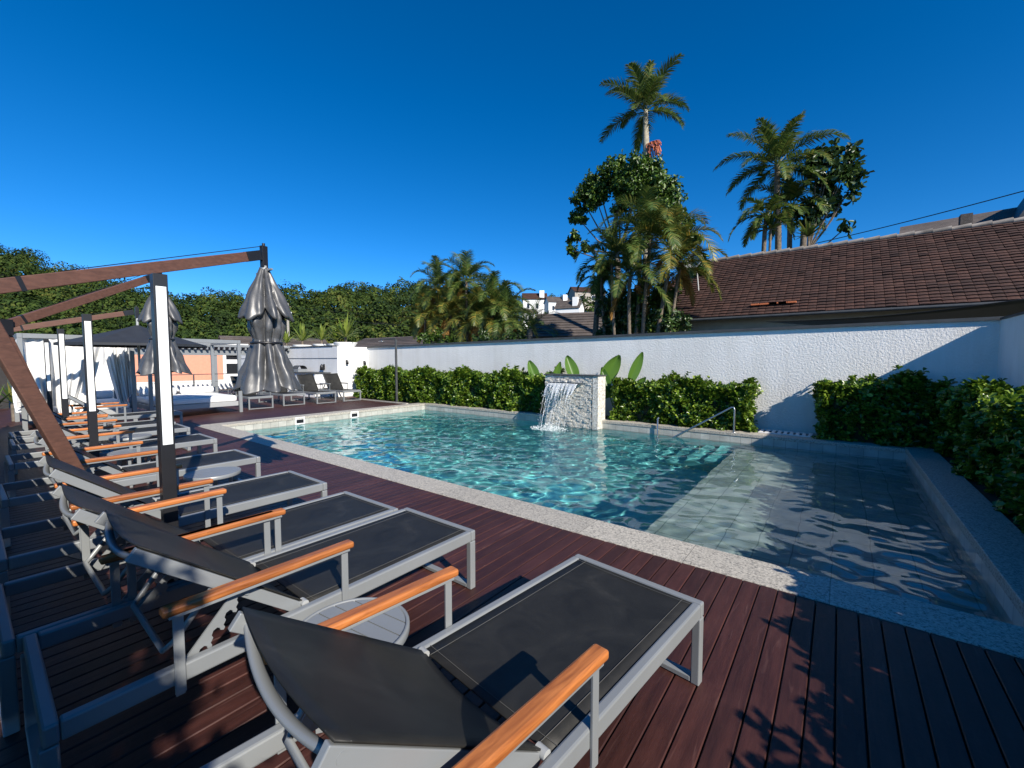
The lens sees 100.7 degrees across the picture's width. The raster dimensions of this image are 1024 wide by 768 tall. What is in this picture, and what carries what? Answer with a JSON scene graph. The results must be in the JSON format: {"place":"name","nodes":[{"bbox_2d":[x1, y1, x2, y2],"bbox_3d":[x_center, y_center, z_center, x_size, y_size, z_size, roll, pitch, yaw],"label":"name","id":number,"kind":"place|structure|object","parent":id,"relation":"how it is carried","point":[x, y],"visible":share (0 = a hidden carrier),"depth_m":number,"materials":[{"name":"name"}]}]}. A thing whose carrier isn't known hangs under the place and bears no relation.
{"place":"outdoors","nodes":[
{"label":"outdoors","id":0,"kind":"place"},
{"bbox_2d":[0,271,465,339],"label":"hill","id":1,"kind":"structure","parent":0,"point":[379,322],"depth_m":88.93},
{"bbox_2d":[0,243,678,343],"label":"forest","id":2,"kind":"object","parent":1,"relation":"on","point":[198,323],"visible":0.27,"depth_m":82.70,"materials":[{"name":"green plant"}]},
{"bbox_2d":[522,290,546,313],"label":"hillside house","id":3,"kind":"structure","parent":1,"relation":"on","point":[532,297],"depth_m":93.16,"materials":[{"name":"white paint"}]},
{"bbox_2d":[543,295,568,313],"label":"hillside house","id":4,"kind":"structure","parent":1,"relation":"on","point":[549,303],"depth_m":86.69,"materials":[{"name":"white paint"}]},
{"bbox_2d":[554,297,584,312],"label":"hillside house","id":5,"kind":"structure","parent":1,"relation":"on","point":[571,306],"depth_m":68.74,"materials":[{"name":"white paint"}]},
{"bbox_2d":[567,287,605,311],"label":"hillside house","id":6,"kind":"structure","parent":1,"relation":"on","point":[571,293],"depth_m":97.48,"materials":[{"name":"paint"}]},
{"bbox_2d":[748,205,790,250],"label":"palm tree","id":7,"kind":"object","parent":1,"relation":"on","point":[771,223],"visible":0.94,"depth_m":19.32,"materials":[{"name":"green plant"}]},
{"bbox_2d":[787,214,827,245],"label":"palm tree","id":8,"kind":"object","parent":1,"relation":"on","point":[808,230],"visible":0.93,"depth_m":18.53,"materials":[{"name":"green plant"}]},
{"bbox_2d":[815,191,1023,243],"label":"power line","id":9,"kind":"object","parent":1,"relation":"on","point":[926,216],"visible":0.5,"depth_m":17.38,"materials":[{"name":"black metal"}]},
{"bbox_2d":[0,0,1023,314],"label":"sky","id":10,"kind":"structure","parent":0,"point":[365,141],"materials":[{"name":"blue"}]},
{"bbox_2d":[530,383,576,430],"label":"falling water","id":11,"kind":"structure","parent":0,"point":[569,387],"depth_m":10.88,"materials":[{"name":"white liquid"}]},
{"bbox_2d":[246,409,1011,623],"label":"pool water","id":12,"kind":"structure","parent":0,"point":[879,524],"depth_m":5.83,"materials":[{"name":"liquid"}]},
{"bbox_2d":[349,398,936,767],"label":"deck underlay","id":13,"kind":"object","parent":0,"point":[808,679],"depth_m":2.02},
{"bbox_2d":[1,383,14,420],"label":"spiky plant","id":14,"kind":"object","parent":13,"relation":"on","point":[7,392],"visible":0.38,"depth_m":10.71,"materials":[{"name":"green plant"}]},
{"bbox_2d":[352,398,407,403],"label":"deck kerb","id":15,"kind":"structure","parent":13,"relation":"on","point":[381,401],"depth_m":15.76,"materials":[{"name":"stone"}]},
{"bbox_2d":[0,389,1023,767],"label":"pool deck","id":16,"kind":"structure","parent":13,"relation":"on","point":[962,705],"depth_m":2.13,"materials":[{"name":"wood"}]},
{"bbox_2d":[43,339,52,410],"bbox_3d":[-10.371,0.003,9.491,0.180,2.018,0.180,2,4,38],"label":"light post","id":17,"kind":"object","parent":16,"relation":"on","point":[47,372],"visible":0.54,"depth_m":9.45,"materials":[{"name":"white metal"}]},
{"bbox_2d":[57,329,68,427],"bbox_3d":[-7.562,0.110,7.159,0.180,2.068,0.180,2,4,38],"label":"light post","id":18,"kind":"object","parent":16,"relation":"on","point":[63,371],"visible":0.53,"depth_m":7.12,"materials":[{"name":"white metal"}]},
{"bbox_2d":[12,333,137,430],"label":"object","id":19,"kind":"object","parent":16,"relation":"on","point":[115,377],"visible":0.51,"depth_m":9.94,"materials":[{"name":"white fabric"}]},
{"bbox_2d":[81,314,99,469],"bbox_3d":[-5.124,0.207,5.165,0.180,2.098,0.180,2,4,38],"label":"light post","id":20,"kind":"object","parent":16,"relation":"on","point":[90,383],"visible":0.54,"depth_m":5.12,"materials":[{"name":"black metal"}]},
{"bbox_2d":[8,411,175,462],"bbox_3d":[-7.151,0.699,7.324,0.798,0.877,1.990,2,4,37],"label":"sun lounger","id":21,"kind":"object","parent":16,"relation":"on","point":[131,424],"visible":0.23,"depth_m":7.31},
{"bbox_2d":[0,273,192,479],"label":"cantilever parasol","id":22,"kind":"object","parent":16,"relation":"on","point":[178,364],"visible":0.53,"depth_m":6.54,"materials":[{"name":"fabric"}]},
{"bbox_2d":[8,414,190,474],"bbox_3d":[-6.411,0.734,6.703,0.798,0.877,1.990,3,4,38],"label":"sun lounger","id":23,"kind":"object","parent":16,"relation":"on","point":[13,447],"visible":0.48,"depth_m":6.40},
{"bbox_2d":[14,306,206,367],"bbox_3d":[-8.743,-0.372,9.485,3.075,2.770,2.442,-2,4,-30],"label":"cantilever parasol","id":24,"kind":"object","parent":16,"relation":"on","point":[137,336],"visible":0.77,"depth_m":8.96,"materials":[{"name":"fabric"}]},
{"bbox_2d":[4,425,217,497],"bbox_3d":[-5.224,0.793,5.662,0.798,0.877,1.990,2,4,38],"label":"sun lounger","id":25,"kind":"object","parent":16,"relation":"on","point":[198,440],"visible":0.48,"depth_m":5.34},
{"bbox_2d":[68,395,182,424],"bbox_3d":[-8.233,0.611,8.877,0.798,0.877,1.990,2,4,38],"label":"sun lounger","id":26,"kind":"object","parent":16,"relation":"on","point":[124,416],"visible":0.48,"depth_m":8.68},
{"bbox_2d":[108,433,151,464],"bbox_3d":[-5.680,0.983,6.323,0.480,0.424,0.480,1,3,18],"label":"side table","id":27,"kind":"object","parent":16,"relation":"on","point":[138,436],"visible":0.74,"depth_m":6.28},
{"bbox_2d":[0,430,260,547],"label":"sun lounger","id":28,"kind":"object","parent":16,"relation":"on","point":[234,457],"visible":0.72,"depth_m":4.20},
{"bbox_2d":[107,447,157,487],"bbox_3d":[-4.697,1.042,5.274,0.480,0.424,0.480,1,3,18],"label":"side table","id":29,"kind":"object","parent":16,"relation":"on","point":[127,451],"visible":0.47,"depth_m":5.25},
{"bbox_2d":[0,243,302,559],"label":"cantilever parasol","id":30,"kind":"object","parent":16,"relation":"on","point":[265,311],"visible":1,"depth_m":4.27,"materials":[{"name":"fabric"}]},
{"bbox_2d":[0,455,326,617],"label":"sun lounger","id":31,"kind":"object","parent":16,"relation":"on","point":[251,493],"visible":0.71,"depth_m":3.15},
{"bbox_2d":[149,273,180,584],"bbox_3d":[-2.399,0.319,2.937,0.180,2.128,0.180,2,4,38],"label":"light post","id":32,"kind":"object","parent":16,"relation":"on","point":[163,382],"visible":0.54,"depth_m":2.90,"materials":[{"name":"black metal"}]},
{"bbox_2d":[128,338,242,419],"bbox_3d":[-9.594,-0.219,12.452,2.280,2.130,2.150,2,4,38],"label":"daybed","id":33,"kind":"object","parent":16,"relation":"on","point":[196,397],"visible":0.69,"depth_m":12.24,"materials":[{"name":"white fabric"}]},
{"bbox_2d":[136,373,237,395],"bbox_3d":[-11.692,0.087,16.959,0.050,1.010,5.140,2,4,38],"label":"deck railing","id":34,"kind":"object","parent":16,"relation":"on","point":[188,382],"visible":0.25,"depth_m":16.25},
{"bbox_2d":[0,484,397,737],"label":"sun lounger","id":35,"kind":"object","parent":16,"relation":"on","point":[310,520],"visible":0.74,"depth_m":2.43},
{"bbox_2d":[183,466,240,489],"bbox_3d":[-3.025,1.097,4.300,0.480,0.424,0.480,1,3,18],"label":"side table","id":36,"kind":"object","parent":16,"relation":"on","point":[216,473],"visible":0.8,"depth_m":4.23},
{"bbox_2d":[134,345,298,392],"bbox_3d":[-13.531,-0.598,18.533,2.720,2.200,7.440,2,4,38],"label":"pergola","id":37,"kind":"object","parent":16,"relation":"on","point":[225,349],"visible":0.31,"depth_m":17.98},
{"bbox_2d":[20,507,474,767],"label":"sun lounger","id":38,"kind":"object","parent":16,"relation":"on","point":[347,563],"visible":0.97,"depth_m":1.92,"materials":[{"name":"fabric"}]},
{"bbox_2d":[226,376,273,409],"bbox_3d":[-8.749,0.247,14.059,1.990,1.018,0.798,2,4,38],"label":"sun lounger","id":39,"kind":"object","parent":16,"relation":"on","point":[248,397],"visible":0.58,"depth_m":13.87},
{"bbox_2d":[258,387,304,405],"bbox_3d":[-8.243,0.187,15.120,1.990,1.018,0.798,2,4,38],"label":"sun lounger","id":40,"kind":"object","parent":16,"relation":"on","point":[284,392],"visible":0.48,"depth_m":14.82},
{"bbox_2d":[241,345,367,396],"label":"annex wall","id":41,"kind":"structure","parent":16,"relation":"on","point":[333,358],"depth_m":18.29,"materials":[{"name":"white paint"}]},
{"bbox_2d":[282,331,299,345],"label":"potted plant","id":42,"kind":"object","parent":41,"relation":"on","point":[285,337],"visible":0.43,"depth_m":21.42,"materials":[{"name":"green plant"}]},
{"bbox_2d":[286,321,314,346],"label":"potted plant","id":43,"kind":"object","parent":41,"relation":"on","point":[301,335],"visible":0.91,"depth_m":20.73,"materials":[{"name":"green plant"}]},
{"bbox_2d":[306,324,332,345],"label":"potted plant","id":44,"kind":"object","parent":41,"relation":"on","point":[321,335],"visible":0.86,"depth_m":19.25,"materials":[{"name":"green plant"}]},
{"bbox_2d":[324,324,347,344],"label":"potted plant","id":45,"kind":"object","parent":41,"relation":"on","point":[335,336],"visible":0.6,"depth_m":18.55,"materials":[{"name":"green plant"}]},
{"bbox_2d":[329,314,362,346],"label":"potted plant","id":46,"kind":"object","parent":41,"relation":"on","point":[345,332],"visible":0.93,"depth_m":18.32,"materials":[{"name":"green plant"}]},
{"bbox_2d":[294,372,330,397],"bbox_3d":[-8.726,-0.002,18.342,2.100,1.030,0.720,2,4,38],"label":"bar counter","id":47,"kind":"object","parent":16,"relation":"on","point":[318,377],"visible":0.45,"depth_m":17.70,"materials":[{"name":"white paint"}]},
{"bbox_2d":[293,365,306,371],"bbox_3d":[-9.396,-0.683,18.746,0.560,0.282,0.400,2,4,38],"label":"grill","id":48,"kind":"object","parent":47,"relation":"on","point":[302,369],"visible":0.94,"depth_m":18.62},
{"bbox_2d":[290,374,335,403],"bbox_3d":[-7.443,0.147,15.827,1.990,1.018,0.798,2,4,38],"label":"sun lounger","id":49,"kind":"object","parent":16,"relation":"on","point":[308,383],"visible":0.88,"depth_m":15.95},
{"bbox_2d":[319,373,360,401],"bbox_3d":[-6.841,0.098,16.688,1.990,1.018,0.798,2,4,38],"label":"sun lounger","id":50,"kind":"object","parent":16,"relation":"on","point":[333,382],"visible":0.91,"depth_m":16.78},
{"bbox_2d":[303,597,409,733],"bbox_3d":[-0.678,1.239,1.797,0.480,0.424,0.480,2,4,31],"label":"side table","id":51,"kind":"object","parent":16,"relation":"on","point":[392,625],"visible":0.33,"depth_m":1.84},
{"bbox_2d":[378,338,397,401],"bbox_3d":[-4.531,-0.505,15.649,0.957,2.340,0.238,2,4,30],"label":"shower post","id":52,"kind":"object","parent":16,"relation":"on","point":[396,381],"visible":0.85,"depth_m":15.46,"materials":[{"name":"metal"}]},
{"bbox_2d":[200,554,703,767],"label":"sun lounger","id":53,"kind":"object","parent":16,"relation":"on","point":[559,665],"visible":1,"depth_m":1.36,"materials":[{"name":"fabric"}]},
{"bbox_2d":[196,403,1023,658],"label":"pool coping","id":54,"kind":"object","parent":16,"relation":"on","point":[989,634],"visible":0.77,"depth_m":3.48,"materials":[{"name":"stone"}]},
{"bbox_2d":[544,374,606,429],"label":"waterfall wall","id":55,"kind":"structure","parent":54,"relation":"on","point":[585,403],"depth_m":10.94,"materials":[{"name":"stone"}]},
{"bbox_2d":[657,407,735,436],"bbox_3d":[4.061,1.139,9.458,1.656,1.356,0.173,2,4,34],"label":"pool handrail","id":56,"kind":"object","parent":54,"relation":"on","point":[733,431],"visible":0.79,"depth_m":9.26,"materials":[{"name":"metal"}]},
{"bbox_2d":[905,446,1023,618],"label":"planter coping","id":57,"kind":"object","parent":54,"relation":"on","point":[995,539],"visible":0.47,"depth_m":3.97,"materials":[{"name":"stone"}]},
{"bbox_2d":[758,429,812,436],"bbox_3d":[5.768,1.038,8.948,0.940,0.032,0.480,2,4,38],"label":"drain grate","id":58,"kind":"object","parent":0,"point":[791,433],"visible":0.94,"depth_m":8.94,"materials":[{"name":"white metal"}]},
{"label":"ground","id":59,"kind":"structure","parent":0,"visible":0},
{"bbox_2d":[0,367,8,408],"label":"dark house","id":60,"kind":"structure","parent":59,"relation":"on","point":[3,379],"depth_m":13.47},
{"bbox_2d":[8,379,232,398],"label":"garden wall","id":61,"kind":"structure","parent":59,"relation":"on","point":[222,384],"depth_m":21.54,"materials":[{"name":"white paint"}]},
{"bbox_2d":[135,344,247,381],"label":"peach building","id":62,"kind":"structure","parent":59,"relation":"on","point":[198,364],"depth_m":28.62,"materials":[{"name":"orange orange paint"}]},
{"bbox_2d":[226,364,237,372],"bbox_3d":[-19.730,-1.101,30.070,0.028,0.700,0.900,2,4,38],"label":"window","id":63,"kind":"structure","parent":62,"relation":"in","point":[231,368],"depth_m":29.95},
{"bbox_2d":[218,336,327,345],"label":"white house","id":64,"kind":"structure","parent":59,"relation":"on","point":[248,340],"depth_m":33.28,"materials":[{"name":"paint"}]},
{"bbox_2d":[355,336,446,346],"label":"brown roofed house","id":65,"kind":"structure","parent":59,"relation":"on","point":[368,342],"depth_m":30.83,"materials":[{"name":"grey tile"}]},
{"bbox_2d":[396,292,444,343],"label":"palm tree","id":66,"kind":"object","parent":59,"relation":"on","point":[418,320],"visible":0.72,"depth_m":20.98,"materials":[{"name":"green plant"}]},
{"bbox_2d":[416,327,452,343],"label":"bush","id":67,"kind":"object","parent":59,"relation":"on","point":[427,337],"visible":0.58,"depth_m":19.60,"materials":[{"name":"green plant"}]},
{"bbox_2d":[407,255,464,329],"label":"palm tree","id":68,"kind":"object","parent":59,"relation":"on","point":[435,271],"visible":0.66,"depth_m":21.31,"materials":[{"name":"green plant"}]},
{"bbox_2d":[419,280,473,339],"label":"palm tree","id":69,"kind":"object","parent":59,"relation":"on","point":[450,305],"visible":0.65,"depth_m":20.20,"materials":[{"name":"green plant"}]},
{"bbox_2d":[428,270,478,341],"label":"palm tree","id":70,"kind":"object","parent":59,"relation":"on","point":[461,286],"visible":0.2,"depth_m":21.43,"materials":[{"name":"green plant"}]},
{"bbox_2d":[422,249,502,341],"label":"palm tree","id":71,"kind":"object","parent":59,"relation":"on","point":[465,268],"visible":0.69,"depth_m":20.45,"materials":[{"name":"green plant"}]},
{"bbox_2d":[444,286,501,341],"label":"palm tree","id":72,"kind":"object","parent":59,"relation":"on","point":[477,306],"visible":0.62,"depth_m":18.65,"materials":[{"name":"green plant"}]},
{"bbox_2d":[471,328,498,341],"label":"bush","id":73,"kind":"object","parent":59,"relation":"on","point":[482,333],"visible":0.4,"depth_m":17.36,"materials":[{"name":"green plant"}]},
{"bbox_2d":[452,270,534,340],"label":"palm tree","id":74,"kind":"object","parent":59,"relation":"on","point":[491,284],"visible":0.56,"depth_m":18.66,"materials":[{"name":"green plant"}]},
{"bbox_2d":[469,279,538,339],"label":"palm tree","id":75,"kind":"object","parent":59,"relation":"on","point":[506,296],"visible":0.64,"depth_m":18.46,"materials":[{"name":"green plant"}]},
{"bbox_2d":[499,329,525,339],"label":"bush","id":76,"kind":"object","parent":59,"relation":"on","point":[518,335],"visible":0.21,"depth_m":16.46,"materials":[{"name":"green plant"}]},
{"bbox_2d":[497,298,559,339],"bbox_3d":[0.676,-1.341,16.717,2.480,3.993,2.451,0,3,1],"label":"cycad","id":77,"kind":"object","parent":59,"relation":"on","point":[530,323],"visible":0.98,"depth_m":16.31,"materials":[{"name":"green plant"}]},
{"bbox_2d":[526,312,632,338],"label":"grey house","id":78,"kind":"structure","parent":59,"relation":"on","point":[576,324],"depth_m":23.15,"materials":[{"name":"tile"}]},
{"bbox_2d":[592,263,607,335],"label":"broadleaf tree","id":79,"kind":"object","parent":59,"relation":"on","point":[595,320],"visible":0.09,"depth_m":16.25,"materials":[{"name":"green plant"}]},
{"bbox_2d":[576,245,626,334],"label":"palm tree","id":80,"kind":"object","parent":59,"relation":"on","point":[596,291],"visible":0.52,"depth_m":14.72,"materials":[{"name":"green plant"}]},
{"bbox_2d":[573,227,647,334],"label":"palm tree","id":81,"kind":"object","parent":59,"relation":"on","point":[609,244],"visible":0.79,"depth_m":13.62,"materials":[{"name":"green plant"}]},
{"bbox_2d":[594,287,635,335],"bbox_3d":[3.759,-1.319,15.033,1.658,4.135,1.398,0,3,1],"label":"bush","id":82,"kind":"object","parent":59,"relation":"on","point":[598,310],"visible":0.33,"depth_m":14.73,"materials":[{"name":"green plant"}]},
{"bbox_2d":[595,301,656,335],"bbox_3d":[3.860,-1.024,14.714,2.344,3.581,1.472,2,4,38],"label":"bush","id":83,"kind":"object","parent":59,"relation":"on","point":[622,322],"visible":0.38,"depth_m":14.44,"materials":[{"name":"green plant"}]},
{"bbox_2d":[580,235,680,333],"bbox_3d":[3.723,-1.947,13.565,3.112,5.560,2.941,2,4,38],"label":"palm tree","id":84,"kind":"object","parent":59,"relation":"on","point":[619,283],"visible":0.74,"depth_m":13.18,"materials":[{"name":"green plant"}]},
{"bbox_2d":[565,148,710,288],"bbox_3d":[4.918,-4.472,17.485,6.103,10.162,1.935,2,4,38],"label":"broadleaf tree","id":85,"kind":"object","parent":59,"relation":"on","point":[617,178],"visible":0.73,"depth_m":17.11,"materials":[{"name":"green plant"}]},
{"bbox_2d":[602,279,681,333],"bbox_3d":[4.285,-1.400,14.271,1.567,4.383,2.474,-2,4,-36],"label":"bush","id":86,"kind":"object","parent":59,"relation":"on","point":[653,304],"visible":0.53,"depth_m":13.78,"materials":[{"name":"green plant"}]},
{"bbox_2d":[594,184,693,333],"bbox_3d":[4.073,-2.603,13.731,2.951,6.850,2.651,2,4,38],"label":"palm tree","id":87,"kind":"object","parent":59,"relation":"on","point":[643,195],"visible":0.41,"depth_m":13.20,"materials":[{"name":"green plant"}]},
{"bbox_2d":[598,53,690,332],"bbox_3d":[5.886,-6.729,19.384,3.982,14.464,4.143,1,3,11],"label":"palm tree","id":88,"kind":"object","parent":59,"relation":"on","point":[647,86],"visible":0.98,"depth_m":18.46,"materials":[{"name":"green plant"}]},
{"bbox_2d":[603,194,704,332],"bbox_3d":[4.416,-2.503,13.326,3.030,6.703,3.320,1,3,17],"label":"palm tree","id":89,"kind":"object","parent":59,"relation":"on","point":[649,251],"visible":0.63,"depth_m":12.65,"materials":[{"name":"green plant"}]},
{"bbox_2d":[645,306,691,332],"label":"bush","id":90,"kind":"object","parent":59,"relation":"on","point":[668,323],"visible":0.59,"depth_m":13.05,"materials":[{"name":"green plant"}]},
{"bbox_2d":[616,199,723,332],"bbox_3d":[4.865,-2.296,13.130,3.163,6.315,3.666,2,4,38],"label":"palm tree","id":91,"kind":"object","parent":59,"relation":"on","point":[669,252],"visible":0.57,"depth_m":12.54,"materials":[{"name":"green plant"}]},
{"bbox_2d":[633,223,728,331],"bbox_3d":[5.035,-1.956,13.161,2.618,5.634,2.659,-1,3,-19],"label":"palm tree","id":92,"kind":"object","parent":59,"relation":"on","point":[679,284],"visible":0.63,"depth_m":12.88,"materials":[{"name":"green plant"}]},
{"bbox_2d":[367,316,1003,433],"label":"boundary wall","id":93,"kind":"structure","parent":59,"relation":"on","point":[787,367],"depth_m":9.43,"materials":[{"name":"white paint"}]},
{"bbox_2d":[362,397,1022,531],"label":"planting soil","id":94,"kind":"structure","parent":59,"relation":"on","point":[990,497],"depth_m":5.06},
{"bbox_2d":[353,363,564,412],"bbox_3d":[-2.546,0.022,15.234,10.163,1.546,1.142,2,4,38],"label":"hedge","id":95,"kind":"object","parent":94,"relation":"on","point":[466,386],"visible":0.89,"depth_m":14.27,"materials":[{"name":"green plant"}]},
{"bbox_2d":[519,360,560,396],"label":"broadleaf plant","id":96,"kind":"object","parent":94,"relation":"on","point":[532,367],"visible":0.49,"depth_m":12.68,"materials":[{"name":"green plant"}]},
{"bbox_2d":[549,354,620,398],"bbox_3d":[2.033,-0.011,11.794,2.081,1.610,0.389,2,4,31],"label":"broadleaf plant","id":97,"kind":"object","parent":94,"relation":"on","point":[611,367],"visible":0.32,"depth_m":11.44,"materials":[{"name":"green plant"}]},
{"bbox_2d":[600,352,645,409],"bbox_3d":[2.947,0.001,11.002,1.392,1.674,0.292,2,4,28],"label":"broadleaf plant","id":98,"kind":"object","parent":94,"relation":"on","point":[635,369],"visible":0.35,"depth_m":10.95,"materials":[{"name":"green plant"}]},
{"bbox_2d":[607,370,763,431],"bbox_3d":[4.028,0.374,10.209,3.484,1.406,1.062,2,4,38],"label":"hedge","id":99,"kind":"object","parent":94,"relation":"on","point":[674,398],"visible":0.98,"depth_m":9.84,"materials":[{"name":"green plant"}]},
{"bbox_2d":[808,365,957,448],"bbox_3d":[6.860,0.418,7.955,2.210,1.569,1.066,2,4,38],"label":"hedge","id":100,"kind":"object","parent":94,"relation":"on","point":[898,413],"visible":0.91,"depth_m":7.69,"materials":[{"name":"green plant"}]},
{"bbox_2d":[929,375,1023,533],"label":"hedge","id":101,"kind":"object","parent":94,"relation":"on","point":[980,437],"visible":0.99,"depth_m":5.09,"materials":[{"name":"green plant"}]},
{"bbox_2d":[728,194,809,251],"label":"palm tree","id":102,"kind":"object","parent":59,"relation":"on","point":[758,206],"visible":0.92,"depth_m":19.49,"materials":[{"name":"green plant"}]},
{"bbox_2d":[713,109,851,249],"bbox_3d":[13.056,-6.369,21.114,5.691,13.551,5.034,2,4,38],"label":"palm tree","id":103,"kind":"object","parent":59,"relation":"on","point":[776,147],"visible":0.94,"depth_m":20.48,"materials":[{"name":"green plant"}]},
{"bbox_2d":[744,162,841,248],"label":"palm tree","id":104,"kind":"object","parent":59,"relation":"on","point":[791,189],"visible":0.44,"depth_m":21.00,"materials":[{"name":"green plant"}]},
{"bbox_2d":[790,137,874,246],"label":"broadleaf tree","id":105,"kind":"object","parent":59,"relation":"on","point":[850,171],"visible":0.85,"depth_m":19.90,"materials":[{"name":"green plant"}]},
{"bbox_2d":[652,217,1023,331],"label":"roof","id":106,"kind":"structure","parent":59,"relation":"on","point":[964,265],"depth_m":12.01,"materials":[{"name":"tile"}]},
{"bbox_2d":[770,299,1023,324],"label":"shade sail","id":107,"kind":"object","parent":106,"relation":"attached to","point":[1005,308],"visible":0.62,"depth_m":9.43,"materials":[{"name":"black dark fabric"}]},
{"bbox_2d":[899,198,1023,233],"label":"house","id":108,"kind":"structure","parent":59,"relation":"on","point":[1015,212],"depth_m":18.34,"materials":[{"name":"grey tile"}]},
{"bbox_2d":[997,312,1023,387],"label":"side wall","id":109,"kind":"structure","parent":59,"relation":"on","point":[1010,368],"depth_m":6.78,"materials":[{"name":"white paint"}]},
{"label":"pool basin","id":110,"kind":"structure","parent":0,"visible":0},
{"bbox_2d":[230,406,1023,626],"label":"waterline tiles","id":111,"kind":"object","parent":110,"relation":"attached to","point":[1014,616],"visible":0.25,"depth_m":8.36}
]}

